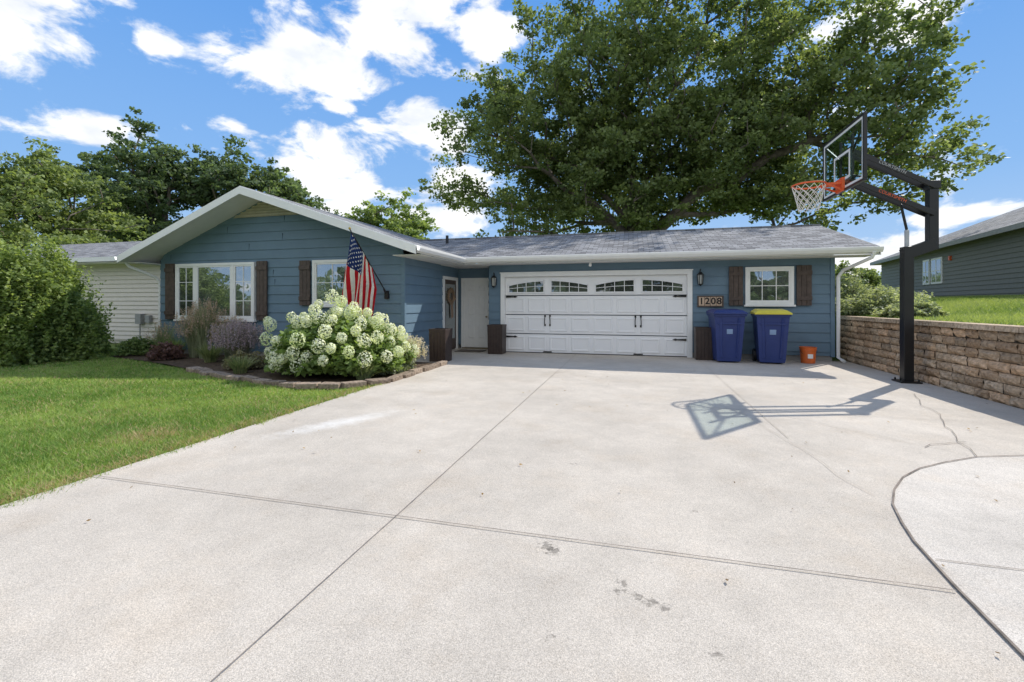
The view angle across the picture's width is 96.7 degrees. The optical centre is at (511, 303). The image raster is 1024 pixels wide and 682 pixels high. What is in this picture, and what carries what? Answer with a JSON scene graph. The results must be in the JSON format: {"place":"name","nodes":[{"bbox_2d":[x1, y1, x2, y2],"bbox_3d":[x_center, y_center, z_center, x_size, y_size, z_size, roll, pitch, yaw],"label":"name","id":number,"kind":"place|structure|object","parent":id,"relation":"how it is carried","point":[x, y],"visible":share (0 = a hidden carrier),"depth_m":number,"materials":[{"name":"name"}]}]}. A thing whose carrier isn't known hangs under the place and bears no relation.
{"place":"outdoors","nodes":[
{"label":"outdoors","id":0,"kind":"place"},
{"bbox_2d":[63,261,160,342],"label":"siding walls","id":1,"kind":"structure","parent":0,"point":[129,293],"depth_m":16.02,"materials":[{"name":"white plastic"}]},
{"bbox_2d":[23,241,141,264],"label":"roof","id":2,"kind":"structure","parent":1,"relation":"on","point":[91,254],"depth_m":17.54,"materials":[{"name":"grey"}]},
{"bbox_2d":[135,314,151,341],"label":"utility meters","id":3,"kind":"object","parent":1,"relation":"attached to","point":[140,319],"visible":0.85,"depth_m":15.66,"materials":[{"name":"grey metal"}]},
{"bbox_2d":[0,343,1016,507],"bbox_3d":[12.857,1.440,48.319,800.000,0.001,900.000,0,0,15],"label":"ground","id":4,"kind":"structure","parent":0,"point":[833,358],"depth_m":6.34,"materials":[{"name":"green plant"}]},
{"bbox_2d":[0,228,116,366],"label":"viburnum bush","id":5,"kind":"object","parent":4,"relation":"on","point":[48,312],"visible":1,"depth_m":10.90,"materials":[{"name":"green plant"}]},
{"bbox_2d":[0,137,155,250],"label":"oak tree","id":6,"kind":"object","parent":4,"relation":"on","point":[34,190],"visible":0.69,"depth_m":25.92,"materials":[{"name":"green plant"}]},
{"bbox_2d":[63,153,132,242],"bbox_3d":[-32.435,-5.082,35.805,7.292,13.604,5.613,0,0,15],"label":"elm tree","id":7,"kind":"object","parent":4,"relation":"on","point":[98,166],"visible":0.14,"depth_m":35.25,"materials":[{"name":"green plant"}]},
{"bbox_2d":[77,106,218,241],"bbox_3d":[-26.649,-6.309,34.083,8.140,16.057,8.086,0,0,-16],"label":"elm tree","id":8,"kind":"object","parent":4,"relation":"on","point":[152,184],"visible":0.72,"depth_m":32.59,"materials":[{"name":"green plant"}]},
{"bbox_2d":[178,134,267,212],"bbox_3d":[-22.728,-5.973,36.325,8.334,15.387,7.040,0,0,15],"label":"elm tree","id":9,"kind":"object","parent":4,"relation":"on","point":[229,175],"visible":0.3,"depth_m":34.53,"materials":[{"name":"green plant"}]},
{"bbox_2d":[113,353,434,381],"bbox_3d":[-6.434,1.400,10.197,9.120,0.001,3.500,0,0,15],"label":"mulch bed","id":10,"kind":"object","parent":4,"relation":"on","point":[184,362],"visible":0.3,"depth_m":9.31,"materials":[{"name":"brown soil"}]},
{"bbox_2d":[114,336,155,355],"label":"shrub","id":11,"kind":"object","parent":10,"relation":"on","point":[133,345],"visible":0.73,"depth_m":12.03,"materials":[{"name":"green plant"}]},
{"bbox_2d":[146,319,181,345],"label":"ornamental grass","id":12,"kind":"object","parent":10,"relation":"on","point":[160,335],"depth_m":12.05,"materials":[{"name":"green plant"}]},
{"bbox_2d":[144,341,185,360],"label":"heuchera plant","id":13,"kind":"object","parent":10,"relation":"on","point":[166,350],"visible":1,"depth_m":11.13,"materials":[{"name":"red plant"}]},
{"bbox_2d":[154,337,186,349],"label":"daylily plant","id":14,"kind":"object","parent":10,"relation":"on","point":[178,342],"visible":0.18,"depth_m":11.93,"materials":[{"name":"green plant"}]},
{"bbox_2d":[174,306,201,357],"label":"ornamental grass","id":15,"kind":"object","parent":10,"relation":"on","point":[191,343],"depth_m":11.63,"materials":[{"name":"green plant"}]},
{"bbox_2d":[179,297,226,358],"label":"ornamental grass","id":16,"kind":"object","parent":10,"relation":"on","point":[203,320],"depth_m":11.41,"materials":[{"name":"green plant"}]},
{"bbox_2d":[190,341,226,362],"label":"daylily plant","id":17,"kind":"object","parent":10,"relation":"on","point":[211,355],"visible":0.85,"depth_m":10.70,"materials":[{"name":"green plant"}]},
{"bbox_2d":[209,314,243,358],"bbox_3d":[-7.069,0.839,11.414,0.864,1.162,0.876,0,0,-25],"label":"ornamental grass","id":18,"kind":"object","parent":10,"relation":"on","point":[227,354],"depth_m":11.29,"materials":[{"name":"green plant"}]},
{"bbox_2d":[206,319,268,355],"bbox_3d":[-6.282,0.886,10.457,1.233,1.068,1.288,0,0,-35],"label":"russian sage plant","id":19,"kind":"object","parent":10,"relation":"on","point":[237,338],"visible":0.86,"depth_m":10.25,"materials":[{"name":"purple plant"}]},
{"bbox_2d":[222,355,262,373],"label":"daylily plant","id":20,"kind":"object","parent":10,"relation":"on","point":[241,367],"visible":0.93,"depth_m":9.03,"materials":[{"name":"green plant"}]},
{"bbox_2d":[221,349,264,368],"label":"heuchera plant","id":21,"kind":"object","parent":10,"relation":"on","point":[260,363],"visible":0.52,"depth_m":9.61,"materials":[{"name":"green plant"}]},
{"bbox_2d":[259,289,418,376],"bbox_3d":[-3.525,0.571,9.213,3.238,1.719,2.561,0,0,15],"label":"hydrangea bush","id":22,"kind":"object","parent":10,"relation":"on","point":[334,341],"visible":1,"depth_m":8.45,"materials":[{"name":"white plant"}]},
{"bbox_2d":[342,360,380,380],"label":"daylily plant","id":23,"kind":"object","parent":10,"relation":"on","point":[367,374],"visible":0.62,"depth_m":8.19,"materials":[{"name":"green plant"}]},
{"bbox_2d":[372,360,416,376],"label":"catmint plant","id":24,"kind":"object","parent":10,"relation":"on","point":[405,366],"visible":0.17,"depth_m":8.97,"materials":[{"name":"green plant"}]},
{"bbox_2d":[397,333,427,369],"bbox_3d":[-2.215,1.025,9.581,0.882,0.791,0.836,0,0,-25],"label":"hydrangea bush","id":25,"kind":"object","parent":10,"relation":"on","point":[418,344],"visible":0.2,"depth_m":9.55,"materials":[{"name":"beige plant"}]},
{"bbox_2d":[246,157,325,207],"bbox_3d":[-19.724,-5.165,38.385,8.408,13.769,8.167,0,0,15],"label":"elm tree","id":26,"kind":"object","parent":4,"relation":"on","point":[290,188],"visible":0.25,"depth_m":36.87,"materials":[{"name":"green plant"}]},
{"bbox_2d":[186,361,447,389],"bbox_3d":[-3.865,1.375,8.663,5.356,0.125,2.820,0,0,-11],"label":"bed edging","id":27,"kind":"object","parent":4,"relation":"on","point":[203,371],"visible":0.91,"depth_m":8.00,"materials":[{"name":"stone"}]},
{"bbox_2d":[313,200,341,214],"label":"oak tree","id":28,"kind":"object","parent":4,"relation":"on","point":[327,208],"visible":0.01,"depth_m":44.71,"materials":[{"name":"green plant"}]},
{"bbox_2d":[340,187,439,239],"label":"oak tree","id":29,"kind":"object","parent":4,"relation":"on","point":[414,225],"visible":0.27,"depth_m":40.43,"materials":[{"name":"green plant"}]},
{"bbox_2d":[182,344,831,360],"bbox_3d":[-0.092,1.370,15.647,17.515,0.200,10.405,0,0,15],"label":"foundation","id":30,"kind":"object","parent":4,"relation":"on","point":[796,357],"visible":0.05,"depth_m":11.45,"materials":[{"name":"grey concrete"}]},
{"bbox_2d":[160,201,830,355],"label":"siding walls","id":31,"kind":"structure","parent":30,"relation":"on","point":[282,245],"depth_m":11.74,"materials":[{"name":"blue wood"}]},
{"bbox_2d":[173,262,256,321],"bbox_3d":[-8.049,-0.292,12.296,2.720,1.575,0.095,0,0,15],"label":"picture window","id":32,"kind":"structure","parent":31,"relation":"attached to","point":[230,288],"depth_m":12.26,"materials":[{"name":"white glass"}]},
{"bbox_2d":[234,202,297,217],"bbox_3d":[-6.433,-2.480,11.893,2.150,0.420,0.027,0,0,15],"label":"gable vent","id":33,"kind":"object","parent":31,"relation":"attached to","point":[261,209],"visible":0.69,"depth_m":11.90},
{"bbox_2d":[121,186,463,263],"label":"wing roof","id":34,"kind":"structure","parent":31,"relation":"on","point":[156,251],"depth_m":12.09,"materials":[{"name":"grey"}]},
{"bbox_2d":[312,259,347,306],"bbox_3d":[-4.483,-0.487,11.347,1.200,1.185,0.095,0,0,15],"label":"bedroom window","id":35,"kind":"structure","parent":31,"relation":"attached to","point":[327,275],"depth_m":11.39,"materials":[{"name":"white glass"}]},
{"bbox_2d":[341,227,389,316],"bbox_3d":[-3.323,-0.658,10.530,0.409,2.045,1.185,0,0,43],"label":"american flag","id":36,"kind":"object","parent":31,"relation":"attached to","point":[359,287],"visible":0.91,"depth_m":10.34,"materials":[{"name":"multicoloured fabric"}]},
{"bbox_2d":[442,276,457,348],"bbox_3d":[-1.854,0.320,13.604,0.080,2.200,1.100,0,0,15],"label":"front door","id":37,"kind":"structure","parent":31,"relation":"attached to","point":[448,284],"depth_m":13.68,"materials":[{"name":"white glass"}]},
{"bbox_2d":[447,288,455,318],"bbox_3d":[-1.807,-0.003,13.602,0.169,0.945,0.584,0,0,15],"label":"wreath","id":38,"kind":"object","parent":37,"relation":"attached to","point":[450,302],"depth_m":13.58,"materials":[{"name":"brown plant"}]},
{"bbox_2d":[461,278,488,347],"bbox_3d":[-1.100,0.320,14.143,1.000,2.200,0.070,0,0,15],"label":"side entry door","id":39,"kind":"structure","parent":31,"relation":"attached to","point":[474,305],"depth_m":14.15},
{"bbox_2d":[164,260,811,319],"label":"shutters","id":40,"kind":"object","parent":31,"relation":"attached to","point":[803,285],"visible":0.87,"depth_m":11.54,"materials":[{"name":"brown wood"}]},
{"bbox_2d":[491,272,496,287],"bbox_3d":[-0.520,-0.653,13.059,0.180,0.446,0.208,0,0,15],"label":"wall lantern","id":41,"kind":"object","parent":31,"relation":"attached to","point":[493,281],"depth_m":13.00,"materials":[{"name":"black metal"}]},
{"bbox_2d":[114,186,883,362],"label":"gutters and trim","id":42,"kind":"object","parent":31,"relation":"attached to","point":[239,190],"visible":0.83,"depth_m":11.15,"materials":[{"name":"white metal"}]},
{"bbox_2d":[500,269,692,357],"bbox_3d":[2.185,0.270,12.488,5.200,2.300,0.180,0,0,15],"label":"garage door trim","id":43,"kind":"structure","parent":31,"relation":"attached to","point":[688,272],"depth_m":12.24,"materials":[{"name":"white wood"}]},
{"bbox_2d":[506,275,686,355],"bbox_3d":[2.195,0.329,12.525,4.914,2.146,0.083,0,0,15],"label":"garage door","id":44,"kind":"structure","parent":31,"relation":"attached to","point":[591,311],"depth_m":12.46,"materials":[{"name":"white metal"}]},
{"bbox_2d":[506,295,685,354],"bbox_3d":[2.183,0.586,12.482,4.880,1.588,0.060,0,0,15],"label":"garage door hardware","id":45,"kind":"object","parent":44,"relation":"attached to","point":[635,322],"visible":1,"depth_m":12.18,"materials":[{"name":"black metal"}]},
{"bbox_2d":[401,257,834,356],"bbox_3d":[2.565,0.080,10.960,10.446,2.440,0.115,0,0,0],"label":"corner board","id":46,"kind":"object","parent":31,"relation":"attached to","point":[832,300],"visible":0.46,"depth_m":10.94,"materials":[{"name":"blue"}]},
{"bbox_2d":[419,224,879,263],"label":"garage roof","id":47,"kind":"structure","parent":31,"relation":"attached to","point":[807,236],"depth_m":12.87,"materials":[{"name":"grey"}]},
{"bbox_2d":[697,269,703,285],"bbox_3d":[4.815,-0.653,11.639,0.180,0.446,0.208,0,0,15],"label":"wall lantern","id":48,"kind":"object","parent":31,"relation":"attached to","point":[700,276],"depth_m":11.57,"materials":[{"name":"black metal"}]},
{"bbox_2d":[697,296,723,306],"bbox_3d":[5.074,-0.045,11.640,0.620,0.290,0.043,0,0,15],"label":"number plaque","id":49,"kind":"object","parent":31,"relation":"attached to","point":[703,304],"visible":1,"depth_m":11.63,"materials":[{"name":"beige tile"}]},
{"bbox_2d":[744,266,795,306],"bbox_3d":[6.373,-0.407,11.273,1.140,0.985,0.095,0,0,15],"label":"garage side window","id":50,"kind":"structure","parent":31,"relation":"attached to","point":[769,286],"depth_m":11.27,"materials":[{"name":"white glass"}]},
{"bbox_2d":[418,0,1009,236],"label":"maple tree","id":51,"kind":"object","parent":4,"relation":"on","point":[590,161],"visible":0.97,"depth_m":24.10,"materials":[{"name":"green plant"}]},
{"bbox_2d":[837,316,1023,408],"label":"retaining wall","id":52,"kind":"structure","parent":4,"relation":"on","point":[984,360],"depth_m":7.46,"materials":[{"name":"stone"}]},
{"bbox_2d":[0,348,1023,681],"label":"driveway","id":53,"kind":"structure","parent":0,"point":[618,526],"depth_m":2.70,"materials":[{"name":"concrete"}]},
{"bbox_2d":[429,328,452,361],"bbox_3d":[-1.733,1.014,11.066,0.440,0.788,0.443,0,0,15],"label":"planter box","id":54,"kind":"object","parent":53,"relation":"on","point":[440,344],"visible":1,"depth_m":10.88,"materials":[{"name":"brown wood"}]},
{"bbox_2d":[454,349,486,351],"bbox_3d":[-1.212,1.399,13.335,0.800,0.018,0.550,0,0,15],"label":"doormat","id":55,"kind":"object","parent":53,"relation":"on","point":[465,350],"visible":1,"depth_m":13.34,"materials":[{"name":"brown fabric"}]},
{"bbox_2d":[462,316,487,348],"bbox_3d":[-1.114,0.906,14.090,0.900,1.028,0.100,0,0,15],"label":"door knob and sill","id":56,"kind":"object","parent":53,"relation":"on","point":[474,347],"visible":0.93,"depth_m":14.09,"materials":[{"name":"grey metal"}]},
{"bbox_2d":[487,324,506,353],"bbox_3d":[-0.420,1.004,12.735,0.440,0.808,0.443,0,0,15],"label":"planter box","id":57,"kind":"object","parent":53,"relation":"on","point":[496,333],"visible":1,"depth_m":12.54,"materials":[{"name":"brown wood"}]},
{"bbox_2d":[506,351,686,356],"bbox_3d":[2.194,1.399,12.522,4.920,0.018,0.070,0,0,15],"label":"door seal","id":58,"kind":"object","parent":53,"relation":"on","point":[599,354],"depth_m":12.41,"materials":[{"name":"black rubber"}]},
{"bbox_2d":[693,327,712,359],"bbox_3d":[4.792,1.004,11.400,0.420,0.808,0.423,0,0,15],"label":"planter box","id":59,"kind":"object","parent":53,"relation":"on","point":[703,349],"visible":0.82,"depth_m":11.21,"materials":[{"name":"brown wood"}]},
{"bbox_2d":[706,309,747,361],"bbox_3d":[5.175,0.773,11.017,0.756,1.269,0.835,0,0,11],"label":"recycling bin","id":60,"kind":"object","parent":53,"relation":"on","point":[727,327],"visible":0.88,"depth_m":10.70,"materials":[{"name":"blue plastic"}]},
{"bbox_2d":[750,309,792,362],"bbox_3d":[6.107,0.773,10.769,0.756,1.269,0.835,0,0,20],"label":"recycling bin","id":61,"kind":"object","parent":53,"relation":"on","point":[771,327],"visible":1,"depth_m":10.48,"materials":[{"name":"blue plastic"}]},
{"bbox_2d":[799,346,816,363],"bbox_3d":[6.970,1.220,10.718,0.367,0.375,0.360,0,0,15],"label":"orange bucket","id":62,"kind":"object","parent":53,"relation":"on","point":[808,354],"visible":1,"depth_m":10.60,"materials":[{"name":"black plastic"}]},
{"bbox_2d":[791,112,940,383],"bbox_3d":[6.357,-0.881,8.291,1.845,4.578,1.670,0,0,-26],"label":"basketball hoop","id":63,"kind":"object","parent":53,"relation":"on","point":[929,211],"visible":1,"depth_m":8.05,"materials":[{"name":"black metal"}]},
{"bbox_2d":[894,456,1023,652],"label":"concrete pad","id":64,"kind":"object","parent":53,"relation":"on","point":[953,511],"visible":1,"depth_m":2.88,"materials":[{"name":"grey concrete"}]},
{"bbox_2d":[0,0,1023,275],"label":"sky","id":65,"kind":"structure","parent":0,"point":[344,95],"materials":[{"name":"blue"}]},
{"bbox_2d":[87,357,999,653],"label":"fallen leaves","id":66,"kind":"object","parent":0,"point":[725,579],"visible":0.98,"depth_m":3.93,"materials":[{"name":"brown plant"}]},
{"bbox_2d":[835,294,1023,356],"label":"raised ground","id":67,"kind":"structure","parent":0,"point":[944,304],"depth_m":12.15,"materials":[{"name":"green plant"}]},
{"bbox_2d":[835,268,873,311],"bbox_3d":[9.668,-0.343,13.594,2.041,1.338,2.399,0,0,-33],"label":"shrub","id":68,"kind":"object","parent":67,"relation":"on","point":[855,290],"visible":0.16,"depth_m":12.98,"materials":[{"name":"green plant"}]},
{"bbox_2d":[835,260,881,296],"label":"oak tree","id":69,"kind":"object","parent":67,"relation":"on","point":[873,277],"visible":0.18,"depth_m":58.31,"materials":[{"name":"green plant"}]},
{"bbox_2d":[835,287,919,314],"bbox_3d":[9.301,-0.056,11.617,1.985,0.770,1.990,0,0,-26],"label":"shrub","id":70,"kind":"object","parent":67,"relation":"on","point":[879,298],"visible":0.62,"depth_m":11.37,"materials":[{"name":"green plant"}]},
{"bbox_2d":[842,285,934,302],"bbox_3d":[10.691,-0.121,13.144,2.648,0.907,2.548,0,0,15],"label":"shrub","id":71,"kind":"object","parent":67,"relation":"on","point":[919,298],"visible":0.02,"depth_m":12.64,"materials":[{"name":"green plant"}]},
{"bbox_2d":[873,283,931,302],"bbox_3d":[12.550,-0.167,15.275,3.120,1.000,3.092,0,0,-39],"label":"shrub","id":72,"kind":"object","parent":67,"relation":"on","point":[899,289],"visible":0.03,"depth_m":14.91,"materials":[{"name":"green plant"}]},
{"bbox_2d":[870,301,950,316],"bbox_3d":[8.766,0.135,9.985,1.333,0.386,1.198,0,0,-13],"label":"shrub","id":73,"kind":"object","parent":67,"relation":"on","point":[924,309],"visible":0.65,"depth_m":9.74,"materials":[{"name":"green plant"}]},
{"bbox_3d":[24.629,0.425,20.226,9.050,1.190,16.250,0,0,24],"label":"foundation","id":74,"kind":"object","parent":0,"visible":0},
{"bbox_2d":[881,227,1023,296],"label":"siding walls","id":75,"kind":"structure","parent":74,"relation":"on","point":[990,265],"depth_m":18.56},
{"bbox_2d":[923,256,951,284],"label":"windows","id":76,"kind":"structure","parent":75,"relation":"attached to","point":[936,270],"depth_m":22.15,"materials":[{"name":"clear glass"}]},
{"bbox_2d":[870,207,1023,265],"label":"roof","id":77,"kind":"structure","parent":75,"relation":"on","point":[1010,220],"depth_m":19.75,"materials":[{"name":"grey"}]}
]}

